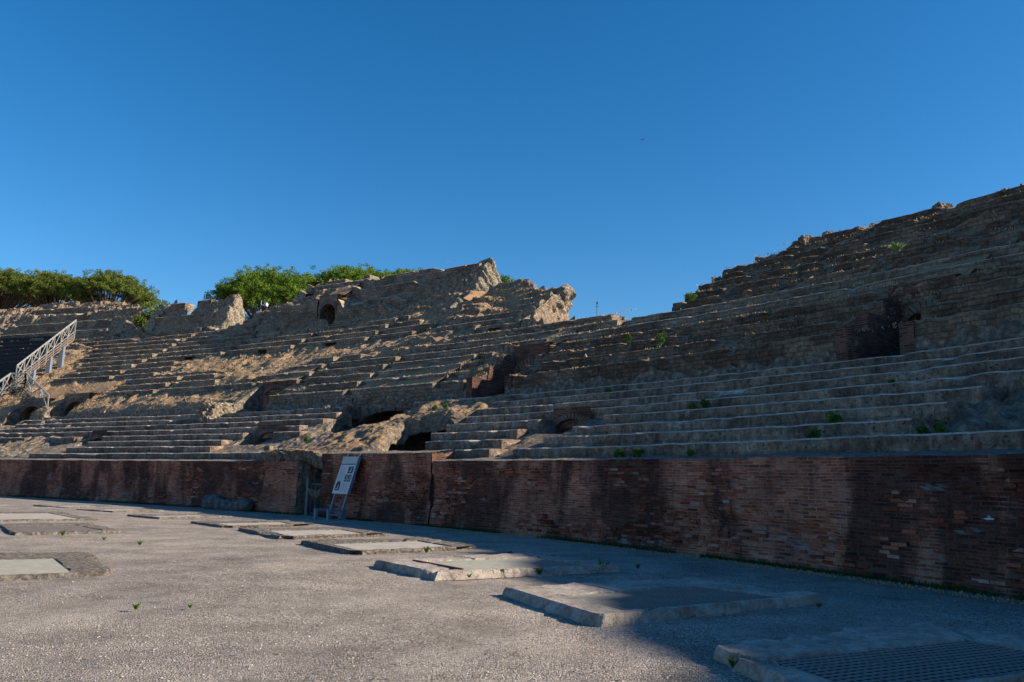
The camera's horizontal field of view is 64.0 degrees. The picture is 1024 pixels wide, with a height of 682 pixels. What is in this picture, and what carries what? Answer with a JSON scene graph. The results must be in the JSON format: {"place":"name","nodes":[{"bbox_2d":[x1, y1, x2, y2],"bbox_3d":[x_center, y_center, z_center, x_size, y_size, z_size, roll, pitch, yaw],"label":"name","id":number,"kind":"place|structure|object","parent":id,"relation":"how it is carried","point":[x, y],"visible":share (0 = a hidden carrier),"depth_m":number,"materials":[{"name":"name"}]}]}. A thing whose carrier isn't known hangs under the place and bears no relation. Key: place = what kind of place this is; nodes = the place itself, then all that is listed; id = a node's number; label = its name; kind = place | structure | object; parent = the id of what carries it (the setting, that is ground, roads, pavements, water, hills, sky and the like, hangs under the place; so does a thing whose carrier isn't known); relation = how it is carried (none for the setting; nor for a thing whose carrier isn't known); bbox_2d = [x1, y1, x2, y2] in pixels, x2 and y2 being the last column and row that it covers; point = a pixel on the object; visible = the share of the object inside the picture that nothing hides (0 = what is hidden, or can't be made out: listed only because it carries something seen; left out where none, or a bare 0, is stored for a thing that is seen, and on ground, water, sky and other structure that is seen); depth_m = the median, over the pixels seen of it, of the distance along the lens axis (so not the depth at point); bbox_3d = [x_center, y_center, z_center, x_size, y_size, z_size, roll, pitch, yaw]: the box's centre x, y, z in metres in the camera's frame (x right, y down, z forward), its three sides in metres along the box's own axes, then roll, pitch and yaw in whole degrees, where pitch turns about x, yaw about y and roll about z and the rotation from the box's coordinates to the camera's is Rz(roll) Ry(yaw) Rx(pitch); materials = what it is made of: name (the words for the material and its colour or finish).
{"place":"outdoors","nodes":[
{"label":"outdoors","id":0,"kind":"place"},
{"bbox_2d":[0,267,58,309],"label":"pine tree","id":1,"kind":"object","parent":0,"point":[8,300],"visible":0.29,"depth_m":108.70,"materials":[{"name":"green plant"}]},
{"bbox_2d":[0,494,1023,681],"bbox_3d":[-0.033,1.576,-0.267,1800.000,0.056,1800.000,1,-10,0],"label":"ground","id":2,"kind":"structure","parent":0,"point":[171,534],"depth_m":9.89,"materials":[{"name":"grey gravel"}]},
{"bbox_2d":[1,268,91,306],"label":"pine tree","id":3,"kind":"object","parent":2,"relation":"on","point":[39,282],"visible":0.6,"depth_m":105.29,"materials":[{"name":"green plant"}]},
{"bbox_2d":[0,511,97,521],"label":"floor opening","id":4,"kind":"object","parent":2,"relation":"on","point":[33,516],"visible":1,"depth_m":27.18,"materials":[{"name":"grey concrete"}]},
{"bbox_2d":[0,552,113,581],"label":"floor opening","id":5,"kind":"object","parent":2,"relation":"on","point":[25,566],"visible":1,"depth_m":13.22,"materials":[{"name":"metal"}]},
{"bbox_2d":[0,522,121,535],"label":"floor opening","id":6,"kind":"object","parent":2,"relation":"on","point":[17,529],"visible":0.98,"depth_m":21.66,"materials":[{"name":"grey stone"}]},
{"bbox_2d":[0,300,142,387],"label":"ruin","id":7,"kind":"object","parent":2,"relation":"on","point":[49,319],"visible":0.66,"depth_m":89.43,"materials":[{"name":"grey stone"}]},
{"bbox_2d":[33,504,114,507],"bbox_3d":[-19.308,7.373,36.480,2.845,0.114,2.654,-6,-12,37],"label":"floor opening","id":8,"kind":"object","parent":2,"relation":"on","point":[76,506],"visible":0.94,"depth_m":36.04,"materials":[{"name":"grey concrete"}]},
{"bbox_2d":[58,269,160,313],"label":"pine tree","id":9,"kind":"object","parent":2,"relation":"on","point":[127,289],"visible":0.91,"depth_m":104.09,"materials":[{"name":"green plant"}]},
{"bbox_2d":[77,508,163,511],"bbox_3d":[-16.070,7.006,33.866,2.404,0.108,2.627,-5,-11,32],"label":"floor opening","id":10,"kind":"object","parent":2,"relation":"on","point":[122,510],"visible":0.98,"depth_m":33.44,"materials":[{"name":"white stone"}]},
{"bbox_2d":[132,603,140,608],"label":"weed","id":11,"kind":"object","parent":2,"relation":"on","point":[135,606],"visible":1,"depth_m":9.56,"materials":[{"name":"green plant"}]},
{"bbox_2d":[137,310,151,322],"bbox_3d":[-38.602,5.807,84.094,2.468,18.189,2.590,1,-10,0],"label":"bush","id":12,"kind":"object","parent":2,"relation":"on","point":[144,315],"visible":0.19,"depth_m":85.08,"materials":[{"name":"green plant"}]},
{"bbox_2d":[131,301,158,327],"bbox_3d":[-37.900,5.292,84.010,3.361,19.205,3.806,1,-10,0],"label":"bush","id":13,"kind":"object","parent":2,"relation":"on","point":[142,323],"visible":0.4,"depth_m":84.52,"materials":[{"name":"green plant"}]},
{"bbox_2d":[0,458,313,513],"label":"podium wall","id":14,"kind":"structure","parent":2,"relation":"on","point":[266,486],"depth_m":40.79,"materials":[{"name":"brick"}]},
{"bbox_2d":[0,406,360,458],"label":"seating","id":15,"kind":"object","parent":14,"relation":"on","point":[242,435],"visible":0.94,"depth_m":48.26,"materials":[{"name":"stone"}]},
{"bbox_2d":[195,401,234,422],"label":"fallen mortar block","id":16,"kind":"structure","parent":15,"relation":"on","point":[208,410],"depth_m":50.85,"materials":[{"name":"beige stone"}]},
{"bbox_2d":[264,446,276,450],"bbox_3d":[-10.995,5.253,37.229,0.420,0.950,0.420,-7,-13,40],"label":"stone post","id":17,"kind":"object","parent":14,"relation":"on","point":[266,448],"visible":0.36,"depth_m":37.14,"materials":[{"name":"beige stone"}]},
{"bbox_2d":[151,299,170,311],"bbox_3d":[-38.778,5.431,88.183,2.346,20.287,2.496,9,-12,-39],"label":"bush","id":18,"kind":"object","parent":2,"relation":"on","point":[162,303],"visible":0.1,"depth_m":89.43,"materials":[{"name":"green plant"}]},
{"bbox_2d":[127,514,232,518],"bbox_3d":[-12.153,6.447,30.105,2.383,0.123,2.977,-7,-13,40],"label":"floor opening","id":19,"kind":"object","parent":2,"relation":"on","point":[168,516],"visible":1,"depth_m":29.62,"materials":[{"name":"grey stone"}]},
{"bbox_2d":[142,294,244,332],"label":"ruin","id":20,"kind":"object","parent":2,"relation":"on","point":[212,313],"visible":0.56,"depth_m":79.21,"materials":[{"name":"grey stone"}]},
{"bbox_2d":[201,493,252,510],"bbox_3d":[-12.631,7.231,36.447,3.470,0.838,0.771,-7,-12,39],"label":"stone column drum","id":21,"kind":"object","parent":2,"relation":"on","point":[216,501],"visible":0.84,"depth_m":36.18,"materials":[{"name":"grey stone"}]},
{"bbox_2d":[211,282,256,305],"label":"pine tree","id":22,"kind":"object","parent":2,"relation":"on","point":[232,293],"visible":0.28,"depth_m":91.00,"materials":[{"name":"green plant"}]},
{"bbox_2d":[191,520,314,527],"bbox_3d":[-8.198,5.870,26.239,3.320,0.133,2.795,9,-12,-38],"label":"floor opening","id":23,"kind":"object","parent":2,"relation":"on","point":[254,523],"visible":0.98,"depth_m":25.81,"materials":[{"name":"grey stone"}]},
{"bbox_2d":[203,263,334,319],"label":"pine tree","id":24,"kind":"object","parent":2,"relation":"on","point":[272,286],"visible":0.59,"depth_m":89.98,"materials":[{"name":"green plant"}]},
{"bbox_2d":[304,478,320,514],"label":"iron gate","id":25,"kind":"structure","parent":2,"relation":"on","point":[306,496],"depth_m":33.33,"materials":[{"name":"grey metal"}]},
{"bbox_2d":[238,527,387,539],"bbox_3d":[-5.465,5.338,22.775,3.304,0.150,3.616,7,-11,-32],"label":"floor opening","id":26,"kind":"object","parent":2,"relation":"on","point":[293,533],"visible":0.99,"depth_m":22.27,"materials":[{"name":"grey stone"}]},
{"bbox_2d":[313,454,360,519],"bbox_3d":[-6.524,5.446,30.693,1.160,2.426,1.246,-8,-13,44],"label":"information panel","id":27,"kind":"object","parent":2,"relation":"on","point":[345,479],"visible":1,"depth_m":30.71,"materials":[{"name":"white metal"}]},
{"bbox_2d":[305,262,402,285],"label":"pine tree","id":28,"kind":"object","parent":2,"relation":"on","point":[352,273],"visible":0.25,"depth_m":94.43,"materials":[{"name":"green plant"}]},
{"bbox_2d":[318,450,454,524],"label":"podium wall","id":29,"kind":"structure","parent":2,"relation":"on","point":[393,486],"depth_m":29.62,"materials":[{"name":"brick"}]},
{"bbox_2d":[300,537,475,554],"bbox_3d":[-2.803,4.742,18.964,3.329,0.164,3.184,8,-11,-33],"label":"floor opening","id":30,"kind":"object","parent":2,"relation":"on","point":[377,546],"visible":0.99,"depth_m":18.55,"materials":[{"name":"beige stone"}]},
{"bbox_2d":[253,358,524,514],"bbox_3d":[-6.245,4.110,39.528,15.022,8.163,11.644,-7,-13,41],"label":"collapsed vault","id":31,"kind":"object","parent":2,"relation":"on","point":[411,428],"visible":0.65,"depth_m":36.70,"materials":[{"name":"stone"}]},
{"bbox_2d":[303,436,309,442],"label":"plant","id":32,"kind":"object","parent":31,"relation":"on","point":[306,438],"visible":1,"depth_m":37.91,"materials":[{"name":"green plant"}]},
{"bbox_2d":[278,258,501,332],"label":"ruin","id":33,"kind":"object","parent":2,"relation":"on","point":[334,302],"visible":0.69,"depth_m":64.39,"materials":[{"name":"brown stone"}]},
{"bbox_2d":[386,267,422,274],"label":"pine tree","id":34,"kind":"object","parent":2,"relation":"on","point":[404,271],"visible":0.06,"depth_m":100.44,"materials":[{"name":"green plant"}]},
{"bbox_2d":[423,546,429,552],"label":"weed","id":35,"kind":"object","parent":2,"relation":"on","point":[426,549],"visible":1,"depth_m":17.47,"materials":[{"name":"green plant"}]},
{"bbox_2d":[373,553,619,580],"bbox_3d":[-0.326,4.074,14.830,3.807,0.210,2.598,7,-11,-32],"label":"floor opening","id":36,"kind":"object","parent":2,"relation":"on","point":[478,566],"visible":0.99,"depth_m":14.28,"materials":[{"name":"stone"}]},
{"bbox_2d":[428,279,575,331],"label":"ruin","id":37,"kind":"object","parent":2,"relation":"on","point":[563,303],"visible":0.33,"depth_m":53.90,"materials":[{"name":"beige stone"}]},
{"bbox_2d":[499,274,514,282],"bbox_3d":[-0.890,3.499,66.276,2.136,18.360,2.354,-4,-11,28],"label":"bush","id":38,"kind":"object","parent":2,"relation":"on","point":[505,279],"visible":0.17,"depth_m":67.39,"materials":[{"name":"green plant"}]},
{"bbox_2d":[0,241,1023,493],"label":"seating","id":39,"kind":"object","parent":2,"relation":"on","point":[352,367],"visible":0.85,"depth_m":55.12,"materials":[{"name":"beige stone"}]},
{"bbox_2d":[0,335,66,387],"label":"bench seating","id":40,"kind":"object","parent":39,"relation":"on","point":[13,354],"visible":0.62,"depth_m":83.88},
{"bbox_2d":[0,319,76,409],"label":"metal staircase","id":41,"kind":"structure","parent":39,"relation":"on","point":[29,372],"depth_m":74.03,"materials":[{"name":"grey metal"}]},
{"bbox_2d":[258,300,267,318],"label":"loudspeaker pole","id":42,"kind":"object","parent":39,"relation":"on","point":[259,312],"visible":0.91,"depth_m":73.48,"materials":[{"name":"grey metal"}]},
{"bbox_2d":[109,263,630,320],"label":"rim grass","id":43,"kind":"structure","parent":39,"relation":"on","point":[463,264],"depth_m":80.23,"materials":[{"name":"green plant"}]},
{"bbox_2d":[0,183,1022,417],"bbox_3d":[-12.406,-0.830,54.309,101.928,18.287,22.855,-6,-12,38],"label":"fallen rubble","id":44,"kind":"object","parent":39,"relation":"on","point":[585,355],"visible":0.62,"depth_m":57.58,"materials":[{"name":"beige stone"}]},
{"bbox_2d":[1,187,1023,417],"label":"dry grass","id":45,"kind":"structure","parent":39,"relation":"on","point":[893,324],"depth_m":46.76,"materials":[{"name":"beige plant"}]},
{"bbox_2d":[8,494,1023,600],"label":"weed strip","id":46,"kind":"object","parent":2,"relation":"on","point":[933,585],"visible":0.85,"depth_m":17.23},
{"bbox_2d":[598,559,610,564],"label":"weed","id":47,"kind":"object","parent":2,"relation":"on","point":[600,562],"visible":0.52,"depth_m":14.78,"materials":[{"name":"green plant"}]},
{"bbox_2d":[502,577,822,627],"bbox_3d":[2.013,3.525,11.246,4.046,0.193,2.667,7,-11,-30],"label":"floor opening","id":48,"kind":"object","parent":2,"relation":"on","point":[613,603],"visible":1,"depth_m":10.75,"materials":[{"name":"stone"}]},
{"bbox_2d":[374,522,1023,604],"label":"dry litter","id":49,"kind":"object","parent":2,"relation":"on","point":[908,585],"visible":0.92,"depth_m":15.42,"materials":[{"name":"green plant"}]},
{"bbox_2d":[429,449,1023,598],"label":"podium wall","id":50,"kind":"structure","parent":2,"relation":"on","point":[917,515],"depth_m":16.58,"materials":[{"name":"brick"}]},
{"bbox_2d":[613,447,626,457],"bbox_3d":[2.880,3.002,21.842,0.369,0.323,0.342,1,-10,0],"label":"plant","id":51,"kind":"object","parent":50,"relation":"on","point":[618,452],"visible":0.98,"depth_m":21.80,"materials":[{"name":"green plant"}]},
{"bbox_2d":[632,447,645,456],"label":"plant","id":52,"kind":"object","parent":50,"relation":"on","point":[639,452],"visible":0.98,"depth_m":21.13,"materials":[{"name":"green plant"}]},
{"bbox_2d":[686,449,694,455],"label":"plant","id":53,"kind":"object","parent":50,"relation":"on","point":[689,452],"visible":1,"depth_m":19.62,"materials":[{"name":"green plant"}]},
{"bbox_2d":[414,337,1023,475],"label":"seating","id":54,"kind":"object","parent":50,"relation":"on","point":[971,397],"visible":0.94,"depth_m":21.71,"materials":[{"name":"stone"}]},
{"bbox_2d":[687,401,696,408],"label":"plant","id":55,"kind":"object","parent":54,"relation":"on","point":[691,405],"visible":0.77,"depth_m":24.88,"materials":[{"name":"green plant"}]},
{"bbox_2d":[699,399,711,408],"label":"plant","id":56,"kind":"object","parent":54,"relation":"on","point":[704,403],"visible":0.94,"depth_m":24.43,"materials":[{"name":"green plant"}]},
{"bbox_2d":[806,427,821,437],"bbox_3d":[6.599,2.037,17.925,0.353,0.308,0.328,-5,-11,31],"label":"plant","id":57,"kind":"object","parent":54,"relation":"on","point":[814,433],"visible":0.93,"depth_m":17.89,"materials":[{"name":"green plant"}]},
{"bbox_2d":[825,411,842,422],"bbox_3d":[7.335,1.784,18.676,0.398,0.377,0.504,-2,-10,18],"label":"plant","id":58,"kind":"object","parent":54,"relation":"on","point":[834,418],"visible":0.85,"depth_m":18.60,"materials":[{"name":"green plant"}]},
{"bbox_2d":[915,425,930,433],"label":"plant","id":59,"kind":"object","parent":54,"relation":"on","point":[920,429],"visible":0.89,"depth_m":15.68,"materials":[{"name":"green plant"}]},
{"bbox_2d":[933,421,948,432],"bbox_3d":[8.062,1.666,15.388,0.271,0.351,0.335,1,-10,0],"label":"plant","id":60,"kind":"object","parent":54,"relation":"on","point":[938,427],"visible":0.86,"depth_m":15.34,"materials":[{"name":"green plant"}]},
{"bbox_2d":[726,653,742,667],"bbox_3d":[1.938,2.795,7.142,0.157,0.131,0.148,-4,-11,27],"label":"weed","id":61,"kind":"object","parent":2,"relation":"on","point":[731,661],"visible":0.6,"depth_m":7.12,"materials":[{"name":"green plant"}]},
{"bbox_2d":[466,185,1023,397],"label":"seating","id":62,"kind":"object","parent":2,"relation":"on","point":[966,315],"visible":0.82,"depth_m":31.16,"materials":[{"name":"grey stone"}]},
{"bbox_2d":[625,334,631,341],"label":"plant","id":63,"kind":"object","parent":62,"relation":"on","point":[628,338],"visible":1,"depth_m":35.71,"materials":[{"name":"green plant"}]},
{"bbox_2d":[655,332,666,347],"bbox_3d":[6.048,-0.046,33.249,0.444,0.657,0.568,1,-10,0],"label":"plant","id":64,"kind":"object","parent":62,"relation":"on","point":[660,337],"visible":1,"depth_m":33.23,"materials":[{"name":"green plant"}]},
{"bbox_2d":[683,292,696,304],"bbox_3d":[8.391,-2.000,38.266,0.726,0.617,0.596,8,-12,-34],"label":"plant","id":65,"kind":"object","parent":62,"relation":"on","point":[694,295],"visible":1,"depth_m":38.23,"materials":[{"name":"green plant"}]},
{"bbox_2d":[798,235,813,244],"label":"masonry stump","id":66,"kind":"object","parent":62,"relation":"on","point":[803,239],"visible":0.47,"depth_m":41.02,"materials":[{"name":"beige stone"}]},
{"bbox_2d":[888,242,906,250],"bbox_3d":[14.471,-3.522,30.745,0.719,0.293,0.715,1,-10,0],"label":"plant","id":67,"kind":"object","parent":62,"relation":"on","point":[896,247],"visible":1,"depth_m":30.60,"materials":[{"name":"green plant"}]},
{"bbox_2d":[931,201,952,208],"bbox_3d":[18.938,-5.708,36.083,0.829,0.775,0.639,1,-10,0],"label":"masonry stump","id":68,"kind":"object","parent":62,"relation":"on","point":[940,204],"visible":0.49,"depth_m":35.88,"materials":[{"name":"beige stone"}]},
{"bbox_2d":[713,621,1023,681],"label":"floor opening","id":69,"kind":"object","parent":2,"relation":"on","point":[922,651],"visible":0.96,"depth_m":7.31,"materials":[{"name":"stone"}]},
{"bbox_2d":[0,0,1023,319],"label":"sky","id":70,"kind":"structure","parent":0,"point":[178,146],"materials":[{"name":"blue"}]}
]}

